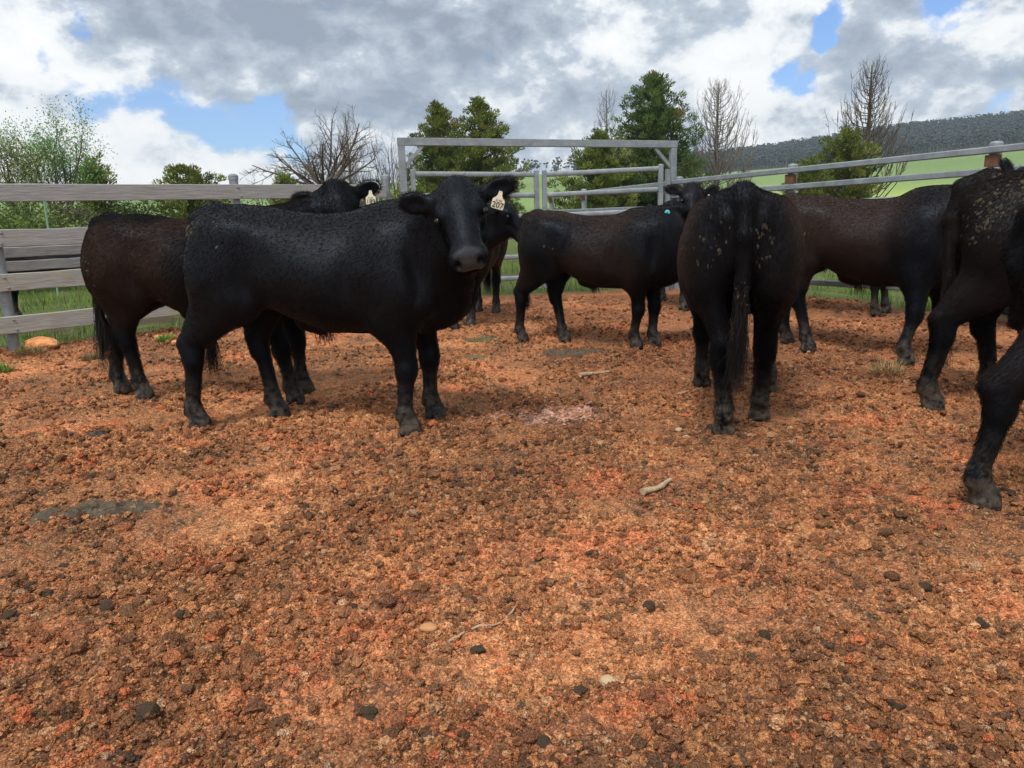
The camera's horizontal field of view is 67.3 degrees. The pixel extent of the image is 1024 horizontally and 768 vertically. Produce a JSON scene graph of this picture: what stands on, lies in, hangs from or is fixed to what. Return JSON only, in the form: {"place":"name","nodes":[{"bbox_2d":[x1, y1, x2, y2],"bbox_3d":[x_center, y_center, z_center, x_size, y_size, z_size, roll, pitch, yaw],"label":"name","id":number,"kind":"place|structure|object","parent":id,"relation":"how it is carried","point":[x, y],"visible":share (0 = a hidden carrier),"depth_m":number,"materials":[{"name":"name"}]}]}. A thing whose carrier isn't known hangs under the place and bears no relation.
{"place":"outdoors","nodes":[
{"label":"outdoors","id":0,"kind":"place"},
{"bbox_2d":[0,251,931,345],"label":"grass","id":1,"kind":"structure","parent":0,"point":[47,300],"depth_m":11.94,"materials":[{"name":"green plant"}]},
{"bbox_2d":[0,137,1023,767],"bbox_3d":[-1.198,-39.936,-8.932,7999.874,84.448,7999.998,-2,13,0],"label":"ground","id":2,"kind":"structure","parent":0,"point":[202,525],"depth_m":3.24,"materials":[{"name":"soil"}]},
{"bbox_2d":[0,360,18,372],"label":"grass tuft","id":3,"kind":"object","parent":2,"relation":"on","point":[4,369],"visible":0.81,"depth_m":6.71,"materials":[{"name":"green plant"}]},
{"bbox_2d":[0,610,21,619],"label":"dung clod","id":4,"kind":"object","parent":2,"relation":"on","point":[8,614],"visible":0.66,"depth_m":2.45,"materials":[{"name":"grey soil"}]},
{"bbox_2d":[10,344,44,355],"bbox_3d":[-4.663,-0.341,7.404,0.381,0.109,0.351,-2,13,0],"label":"dry tussock","id":5,"kind":"object","parent":2,"relation":"on","point":[27,350],"visible":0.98,"depth_m":7.38,"materials":[{"name":"beige plant"}]},
{"bbox_2d":[23,581,36,589],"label":"dung clod","id":6,"kind":"object","parent":2,"relation":"on","point":[27,585],"visible":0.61,"depth_m":2.69,"materials":[{"name":"soil"}]},
{"bbox_2d":[0,201,61,226],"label":"leafy shrub","id":7,"kind":"object","parent":2,"relation":"on","point":[16,211],"visible":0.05,"depth_m":16.75,"materials":[{"name":"green plant"}]},
{"bbox_2d":[0,123,69,219],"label":"leafy tree","id":8,"kind":"object","parent":2,"relation":"on","point":[21,169],"visible":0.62,"depth_m":24.72,"materials":[{"name":"green plant"}]},
{"bbox_2d":[24,336,58,349],"bbox_3d":[-4.740,-0.389,7.747,0.334,0.176,0.232,-2,13,0],"label":"boulder","id":9,"kind":"object","parent":2,"relation":"on","point":[50,342],"visible":0.69,"depth_m":7.68,"materials":[{"name":"orange stone"}]},
{"bbox_2d":[3,244,81,271],"bbox_3d":[-4.217,-1.133,9.115,0.112,1.120,3.527,9,17,41],"label":"timber race","id":10,"kind":"object","parent":2,"relation":"on","point":[16,252],"visible":0.13,"depth_m":8.14,"materials":[{"name":"wood"}]},
{"bbox_2d":[5,244,80,315],"bbox_3d":[-5.899,-1.483,10.438,2.026,1.161,0.589,-3,13,-4],"label":"black bull","id":11,"kind":"object","parent":2,"relation":"on","point":[14,295],"visible":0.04,"depth_m":10.14,"materials":[{"name":"black"}]},
{"bbox_2d":[0,201,90,290],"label":"leafy shrub","id":12,"kind":"object","parent":2,"relation":"on","point":[8,223],"visible":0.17,"depth_m":14.19,"materials":[{"name":"green plant"}]},
{"bbox_2d":[40,589,52,597],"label":"dung clod","id":13,"kind":"object","parent":2,"relation":"on","point":[45,593],"visible":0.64,"depth_m":2.62,"materials":[{"name":"soil"}]},
{"bbox_2d":[43,201,58,294],"bbox_3d":[-8.238,-2.437,13.746,0.042,1.880,0.050,-2,13,0],"label":"steel picket","id":14,"kind":"object","parent":2,"relation":"on","point":[46,216],"depth_m":13.62,"materials":[{"name":"green paint"}]},
{"bbox_2d":[16,182,98,227],"bbox_3d":[-10.293,-3.393,17.711,2.251,2.379,2.316,-2,13,0],"label":"leafy shrub","id":15,"kind":"object","parent":2,"relation":"on","point":[64,211],"visible":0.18,"depth_m":17.29,"materials":[{"name":"green plant"}]},
{"bbox_2d":[0,94,120,214],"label":"leafy tree","id":16,"kind":"object","parent":2,"relation":"on","point":[69,161],"visible":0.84,"depth_m":25.56,"materials":[{"name":"green plant"}]},
{"bbox_2d":[58,563,69,567],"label":"dung clod","id":17,"kind":"object","parent":2,"relation":"on","point":[64,565],"visible":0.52,"depth_m":2.83,"materials":[{"name":"soil"}]},
{"bbox_2d":[76,348,101,360],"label":"dry tussock","id":18,"kind":"object","parent":2,"relation":"on","point":[89,357],"visible":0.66,"depth_m":7.17,"materials":[{"name":"beige plant"}]},
{"bbox_2d":[90,472,98,478],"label":"dung clod","id":19,"kind":"object","parent":2,"relation":"on","point":[92,474],"visible":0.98,"depth_m":3.78,"materials":[{"name":"soil"}]},
{"bbox_2d":[28,500,163,523],"bbox_3d":[-1.809,0.545,3.381,0.550,0.067,0.175,-4,13,-12],"label":"cow pat","id":20,"kind":"object","parent":2,"relation":"on","point":[89,509],"visible":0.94,"depth_m":3.34,"materials":[{"name":"soil"}]},
{"bbox_2d":[68,151,123,215],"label":"round tree","id":21,"kind":"object","parent":2,"relation":"on","point":[102,205],"visible":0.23,"depth_m":32.58,"materials":[{"name":"green plant"}]},
{"bbox_2d":[84,431,109,437],"bbox_3d":[-2.422,0.296,4.490,0.168,0.076,0.081,-2,13,0],"label":"cow pat","id":22,"kind":"object","parent":2,"relation":"on","point":[98,433],"visible":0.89,"depth_m":4.46,"materials":[{"name":"soil"}]},
{"bbox_2d":[99,599,113,610],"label":"dung clod","id":23,"kind":"object","parent":2,"relation":"on","point":[105,605],"visible":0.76,"depth_m":2.49,"materials":[{"name":"grey soil"}]},
{"bbox_2d":[65,201,148,224],"bbox_3d":[-10.287,-3.742,19.639,2.843,2.177,2.698,-2,13,0],"label":"leafy shrub","id":24,"kind":"object","parent":2,"relation":"on","point":[86,206],"visible":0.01,"depth_m":19.47,"materials":[{"name":"green plant"}]},
{"bbox_2d":[108,200,182,218],"bbox_3d":[-10.218,-4.180,21.312,2.291,2.318,2.736,-2,13,0],"label":"leafy shrub","id":25,"kind":"object","parent":2,"relation":"on","point":[124,208],"visible":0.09,"depth_m":20.64,"materials":[{"name":"green plant"}]},
{"bbox_2d":[135,701,160,722],"bbox_3d":[-0.911,0.822,1.931,0.057,0.044,0.064,4,14,23],"label":"dung clod","id":26,"kind":"object","parent":2,"relation":"on","point":[145,708],"visible":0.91,"depth_m":1.91,"materials":[{"name":"brown soil"}]},
{"bbox_2d":[155,332,174,341],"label":"grass tuft","id":27,"kind":"object","parent":2,"relation":"on","point":[163,338],"visible":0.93,"depth_m":8.01,"materials":[{"name":"green plant"}]},
{"bbox_2d":[174,609,184,619],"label":"dung clod","id":28,"kind":"object","parent":2,"relation":"on","point":[179,614],"visible":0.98,"depth_m":2.38,"materials":[{"name":"grey soil"}]},
{"bbox_2d":[140,163,230,218],"bbox_3d":[-14.445,-8.013,35.114,4.062,4.061,3.594,-2,13,0],"label":"round tree","id":29,"kind":"object","parent":2,"relation":"on","point":[186,208],"visible":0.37,"depth_m":34.34,"materials":[{"name":"green plant"}]},
{"bbox_2d":[0,174,390,350],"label":"timber fence","id":30,"kind":"object","parent":2,"relation":"on","point":[12,325],"visible":0.52,"depth_m":7.85,"materials":[{"name":"wood"}]},
{"bbox_2d":[80,174,382,404],"bbox_3d":[-1.968,-0.637,5.312,2.154,1.522,0.681,0,13,9],"label":"black bull","id":31,"kind":"object","parent":2,"relation":"on","point":[131,268],"visible":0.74,"depth_m":5.14,"materials":[{"name":"black"}]},
{"bbox_2d":[195,178,268,206],"bbox_3d":[-8.534,-4.832,23.525,2.864,2.908,2.922,6,15,30],"label":"leafy shrub","id":32,"kind":"object","parent":2,"relation":"on","point":[216,200],"visible":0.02,"depth_m":23.21,"materials":[{"name":"green plant"}]},
{"bbox_2d":[269,169,298,204],"bbox_3d":[-10.813,-8.420,37.032,2.404,3.774,2.446,-2,13,0],"label":"round bush","id":33,"kind":"object","parent":2,"relation":"on","point":[284,178],"visible":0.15,"depth_m":36.47,"materials":[{"name":"green plant"}]},
{"bbox_2d":[300,503,308,508],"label":"dung clod","id":34,"kind":"object","parent":2,"relation":"on","point":[305,505],"visible":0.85,"depth_m":3.33,"materials":[{"name":"brown soil"}]},
{"bbox_2d":[239,100,385,184],"bbox_3d":[-9.550,-10.620,38.670,7.574,7.277,5.735,7,16,35],"label":"bare tree","id":35,"kind":"object","parent":2,"relation":"on","point":[311,170],"visible":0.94,"depth_m":38.28,"materials":[{"name":"brown plant"}]},
{"bbox_2d":[175,170,520,436],"bbox_3d":[-0.914,-0.448,4.447,2.107,1.472,0.827,3,13,19],"label":"black bull","id":36,"kind":"object","parent":2,"relation":"on","point":[397,278],"visible":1,"depth_m":4.20,"materials":[{"name":"black"}]},
{"bbox_2d":[332,109,369,184],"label":"dead tree","id":37,"kind":"object","parent":2,"relation":"on","point":[347,130],"visible":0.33,"depth_m":43.96,"materials":[{"name":"wood"}]},
{"bbox_2d":[325,152,391,206],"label":"bare tree","id":38,"kind":"object","parent":2,"relation":"on","point":[362,202],"visible":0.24,"depth_m":42.12,"materials":[{"name":"grey plant"}]},
{"bbox_2d":[360,706,378,720],"bbox_3d":[-0.358,0.827,1.927,0.052,0.037,0.048,2,13,17],"label":"dung clod","id":39,"kind":"object","parent":2,"relation":"on","point":[369,712],"visible":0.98,"depth_m":1.92,"materials":[{"name":"grey soil"}]},
{"bbox_2d":[360,126,415,200],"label":"bare tree","id":40,"kind":"object","parent":2,"relation":"on","point":[392,180],"visible":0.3,"depth_m":42.77,"materials":[{"name":"grey plant"}]},
{"bbox_2d":[419,622,437,631],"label":"stone","id":41,"kind":"object","parent":2,"relation":"on","point":[428,627],"visible":1,"depth_m":2.31,"materials":[{"name":"beige stone"}]},
{"bbox_2d":[391,99,484,198],"bbox_3d":[-3.686,-11.181,40.437,5.425,7.258,6.229,-2,13,0],"label":"conifer","id":42,"kind":"object","parent":2,"relation":"on","point":[438,121],"visible":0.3,"depth_m":39.60,"materials":[{"name":"green plant"}]},
{"bbox_2d":[459,355,493,359],"bbox_3d":[-0.304,-0.223,6.611,0.342,0.066,0.193,-2,13,0],"label":"cow pat","id":43,"kind":"object","parent":2,"relation":"on","point":[471,357],"visible":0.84,"depth_m":6.59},
{"bbox_2d":[470,644,485,654],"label":"dung clod","id":44,"kind":"object","parent":2,"relation":"on","point":[478,649],"visible":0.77,"depth_m":2.20,"materials":[{"name":"black soil"}]},
{"bbox_2d":[447,606,515,643],"bbox_3d":[-0.077,0.734,2.346,0.278,0.028,0.038,-11,16,-37],"label":"stick","id":45,"kind":"object","parent":2,"relation":"on","point":[449,641],"visible":0.8,"depth_m":2.33,"materials":[{"name":"beige wood"}]},
{"bbox_2d":[432,95,532,213],"bbox_3d":[-1.412,-11.030,39.470,4.940,7.251,5.461,-12,16,-37],"label":"conifer","id":46,"kind":"object","parent":2,"relation":"on","point":[482,119],"visible":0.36,"depth_m":38.63,"materials":[{"name":"green plant"}]},
{"bbox_2d":[465,336,499,343],"bbox_3d":[-0.295,-0.437,7.570,0.362,0.054,0.193,-2,13,0],"label":"cow pat","id":47,"kind":"object","parent":2,"relation":"on","point":[488,338],"visible":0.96,"depth_m":7.53,"materials":[{"name":"grey soil"}]},
{"bbox_2d":[449,198,519,329],"bbox_3d":[-0.410,-1.372,8.653,0.965,1.407,2.083,-4,13,-9],"label":"black bull","id":48,"kind":"object","parent":2,"relation":"on","point":[503,225],"visible":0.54,"depth_m":8.28,"materials":[{"name":"black"}]},
{"bbox_2d":[397,137,677,290],"bbox_3d":[0.488,-2.348,11.108,4.130,2.346,0.194,-5,13,-14],"label":"gate frame","id":49,"kind":"object","parent":2,"relation":"on","point":[655,145],"visible":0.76,"depth_m":10.86,"materials":[{"name":"metal"}]},
{"bbox_2d":[410,169,540,287],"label":"steel gate","id":50,"kind":"structure","parent":49,"relation":"attached to","point":[534,174],"depth_m":10.88,"materials":[{"name":"grey metal"}]},
{"bbox_2d":[542,164,663,287],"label":"steel gate","id":51,"kind":"structure","parent":49,"relation":"attached to","point":[659,168],"depth_m":11.11,"materials":[{"name":"grey metal"}]},
{"bbox_2d":[533,734,552,747],"bbox_3d":[0.070,0.849,1.802,0.056,0.039,0.050,1,13,11],"label":"dung clod","id":52,"kind":"object","parent":2,"relation":"on","point":[543,741],"visible":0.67,"depth_m":1.79,"materials":[{"name":"soil"}]},
{"bbox_2d":[441,398,668,437],"bbox_3d":[0.292,0.196,4.670,1.312,0.059,0.833,1,13,13],"label":"pale crust","id":53,"kind":"object","parent":2,"relation":"on","point":[562,411],"visible":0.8,"depth_m":4.71},
{"bbox_2d":[542,346,606,358],"bbox_3d":[0.552,-0.278,6.685,0.584,0.098,0.306,-2,13,0],"label":"cow pat","id":54,"kind":"object","parent":2,"relation":"on","point":[568,352],"visible":0.94,"depth_m":6.68,"materials":[{"name":"soil"}]},
{"bbox_2d":[573,684,587,697],"bbox_3d":[0.175,0.795,1.980,0.036,0.034,0.049,4,14,24],"label":"dung clod","id":55,"kind":"object","parent":2,"relation":"on","point":[580,690],"visible":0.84,"depth_m":1.97,"materials":[{"name":"black soil"}]},
{"bbox_2d":[586,550,598,557],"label":"dung clod","id":56,"kind":"object","parent":2,"relation":"on","point":[589,552],"visible":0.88,"depth_m":2.76,"materials":[{"name":"soil"}]},
{"bbox_2d":[578,370,609,376],"bbox_3d":[0.615,-0.083,5.808,0.298,0.042,0.047,-11,15,-35],"label":"stick","id":57,"kind":"object","parent":2,"relation":"on","point":[583,374],"visible":0.94,"depth_m":5.78,"materials":[{"name":"beige wood"}]},
{"bbox_2d":[547,127,646,215],"bbox_3d":[4.213,-10.117,38.771,5.256,5.445,5.547,-2,13,0],"label":"conifer","id":58,"kind":"object","parent":2,"relation":"on","point":[590,158],"visible":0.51,"depth_m":37.97,"materials":[{"name":"green plant"}]},
{"bbox_2d":[513,200,691,349],"bbox_3d":[0.878,-1.015,7.114,1.746,1.305,0.844,5,14,26],"label":"black bull","id":59,"kind":"object","parent":2,"relation":"on","point":[632,252],"visible":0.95,"depth_m":6.77,"materials":[{"name":"black"}]},
{"bbox_2d":[547,182,664,211],"bbox_3d":[1.710,-3.055,15.566,0.160,1.810,7.450,-4,13,-11],"label":"steel fence","id":60,"kind":"object","parent":2,"relation":"on","point":[583,199],"visible":0.2,"depth_m":15.21,"materials":[{"name":"grey metal"}]},
{"bbox_2d":[594,87,617,153],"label":"dead tree","id":61,"kind":"object","parent":2,"relation":"on","point":[607,108],"visible":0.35,"depth_m":43.66,"materials":[{"name":"grey wood"}]},
{"bbox_2d":[599,674,615,686],"bbox_3d":[0.254,0.786,2.036,0.046,0.028,0.038,-2,13,0],"label":"stone","id":62,"kind":"object","parent":2,"relation":"on","point":[604,679],"visible":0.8,"depth_m":2.03,"materials":[{"name":"beige stone"}]},
{"bbox_2d":[642,600,654,612],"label":"dung clod","id":63,"kind":"object","parent":2,"relation":"on","point":[649,605],"visible":1,"depth_m":2.41,"materials":[{"name":"soil"}]},
{"bbox_2d":[640,478,672,495],"bbox_3d":[0.648,0.456,3.414,0.186,0.039,0.039,-10,15,-34],"label":"stick","id":64,"kind":"object","parent":2,"relation":"on","point":[648,490],"visible":1,"depth_m":3.38,"materials":[{"name":"beige wood"}]},
{"bbox_2d":[602,70,718,206],"bbox_3d":[7.330,-12.033,40.086,6.035,8.427,6.107,-11,16,-37],"label":"conifer","id":65,"kind":"object","parent":2,"relation":"on","point":[657,118],"visible":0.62,"depth_m":39.28,"materials":[{"name":"green plant"}]},
{"bbox_2d":[647,181,720,310],"bbox_3d":[2.059,-1.664,9.372,0.898,1.519,2.341,-2,13,-3],"label":"black bull","id":66,"kind":"object","parent":2,"relation":"on","point":[690,194],"visible":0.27,"depth_m":8.32,"materials":[{"name":"black"}]},
{"bbox_2d":[677,387,702,394],"bbox_3d":[1.211,0.045,5.193,0.282,0.026,0.042,-12,16,-39],"label":"stick","id":67,"kind":"object","parent":2,"relation":"on","point":[679,393],"visible":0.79,"depth_m":5.13,"materials":[{"name":"beige wood"}]},
{"bbox_2d":[683,156,725,187],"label":"bare tree","id":68,"kind":"object","parent":2,"relation":"on","point":[710,173],"visible":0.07,"depth_m":44.41,"materials":[{"name":"grey plant"}]},
{"bbox_2d":[687,77,758,189],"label":"dead tree","id":69,"kind":"object","parent":2,"relation":"on","point":[717,167],"visible":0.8,"depth_m":42.74,"materials":[{"name":"grey wood"}]},
{"bbox_2d":[719,170,752,186],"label":"bare tree","id":70,"kind":"object","parent":2,"relation":"on","point":[734,181],"visible":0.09,"depth_m":45.37,"materials":[{"name":"plant"}]},
{"bbox_2d":[677,179,806,435],"bbox_3d":[1.420,-0.563,4.883,0.711,1.368,2.236,1,13,14],"label":"black bull","id":71,"kind":"object","parent":2,"relation":"on","point":[741,255],"visible":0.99,"depth_m":3.93,"materials":[{"name":"black"}]},
{"bbox_2d":[505,110,1023,173],"bbox_3d":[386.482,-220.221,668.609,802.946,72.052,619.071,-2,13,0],"label":"forest","id":72,"kind":"object","parent":2,"relation":"on","point":[983,130],"visible":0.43,"depth_m":601.16,"materials":[{"name":"green plant"}]},
{"bbox_2d":[758,629,770,639],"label":"dung clod","id":73,"kind":"object","parent":2,"relation":"on","point":[763,633],"visible":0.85,"depth_m":2.22,"materials":[{"name":"black soil"}]},
{"bbox_2d":[779,154,832,195],"bbox_3d":[13.687,-8.893,36.072,2.825,3.682,2.805,7,15,34],"label":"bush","id":74,"kind":"object","parent":2,"relation":"on","point":[808,177],"visible":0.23,"depth_m":35.56,"materials":[{"name":"green plant"}]},
{"bbox_2d":[671,141,1023,290],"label":"steel fence","id":75,"kind":"object","parent":2,"relation":"on","point":[994,150],"visible":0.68,"depth_m":8.56,"materials":[{"name":"grey metal"}]},
{"bbox_2d":[813,124,883,197],"bbox_3d":[15.956,-9.799,36.942,4.033,5.127,3.995,4,14,25],"label":"conifer","id":76,"kind":"object","parent":2,"relation":"on","point":[846,150],"visible":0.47,"depth_m":36.22,"materials":[{"name":"green plant"}]},
{"bbox_2d":[821,269,891,316],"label":"black bull","id":77,"kind":"object","parent":2,"relation":"on","point":[886,308],"visible":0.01,"depth_m":8.35,"materials":[{"name":"black"}]},
{"bbox_2d":[779,184,952,365],"bbox_3d":[3.012,-0.921,6.165,2.168,1.412,0.869,8,16,38],"label":"black bull","id":78,"kind":"object","parent":2,"relation":"on","point":[888,242],"visible":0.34,"depth_m":5.92,"materials":[{"name":"black"}]},
{"bbox_2d":[821,53,920,197],"bbox_3d":[17.659,-11.935,38.258,4.052,8.437,4.484,-4,13,-9],"label":"dead tree","id":79,"kind":"object","parent":2,"relation":"on","point":[869,123],"visible":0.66,"depth_m":37.84,"materials":[{"name":"wood"}]},
{"bbox_2d":[862,356,910,376],"bbox_3d":[2.712,-0.121,5.549,0.379,0.171,0.359,-2,13,0],"label":"dry tussock","id":80,"kind":"object","parent":2,"relation":"on","point":[896,371],"visible":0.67,"depth_m":5.53,"materials":[{"name":"beige plant"}]},
{"bbox_2d":[886,699,906,710],"bbox_3d":[0.960,0.803,1.930,0.041,0.027,0.048,-7,14,-22],"label":"dung clod","id":81,"kind":"object","parent":2,"relation":"on","point":[892,703],"visible":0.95,"depth_m":1.92,"materials":[{"name":"black soil"}]},
{"bbox_2d":[918,581,932,592],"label":"dung clod","id":82,"kind":"object","parent":2,"relation":"on","point":[926,586],"visible":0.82,"depth_m":2.45,"materials":[{"name":"soil"}]},
{"bbox_2d":[915,166,1023,410],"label":"black bull","id":83,"kind":"object","parent":2,"relation":"on","point":[978,220],"visible":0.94,"depth_m":4.37,"materials":[{"name":"black"}]},
{"bbox_2d":[971,616,990,628],"bbox_3d":[1.371,0.701,2.253,0.059,0.037,0.045,0,13,8],"label":"dung clod","id":84,"kind":"object","parent":2,"relation":"on","point":[982,622],"visible":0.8,"depth_m":2.24,"materials":[{"name":"grey soil"}]},
{"bbox_2d":[961,201,1023,510],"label":"black bull","id":85,"kind":"object","parent":2,"relation":"on","point":[1000,389],"visible":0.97,"depth_m":3.04,"materials":[{"name":"black"}]},
{"bbox_2d":[997,157,1023,314],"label":"black bull","id":86,"kind":"object","parent":2,"relation":"on","point":[1005,164],"visible":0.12,"depth_m":6.82,"materials":[{"name":"black"}]},
{"bbox_2d":[0,0,1023,184],"label":"sky","id":87,"kind":"structure","parent":0,"point":[211,85],"materials":[{"name":"white"}]}
]}

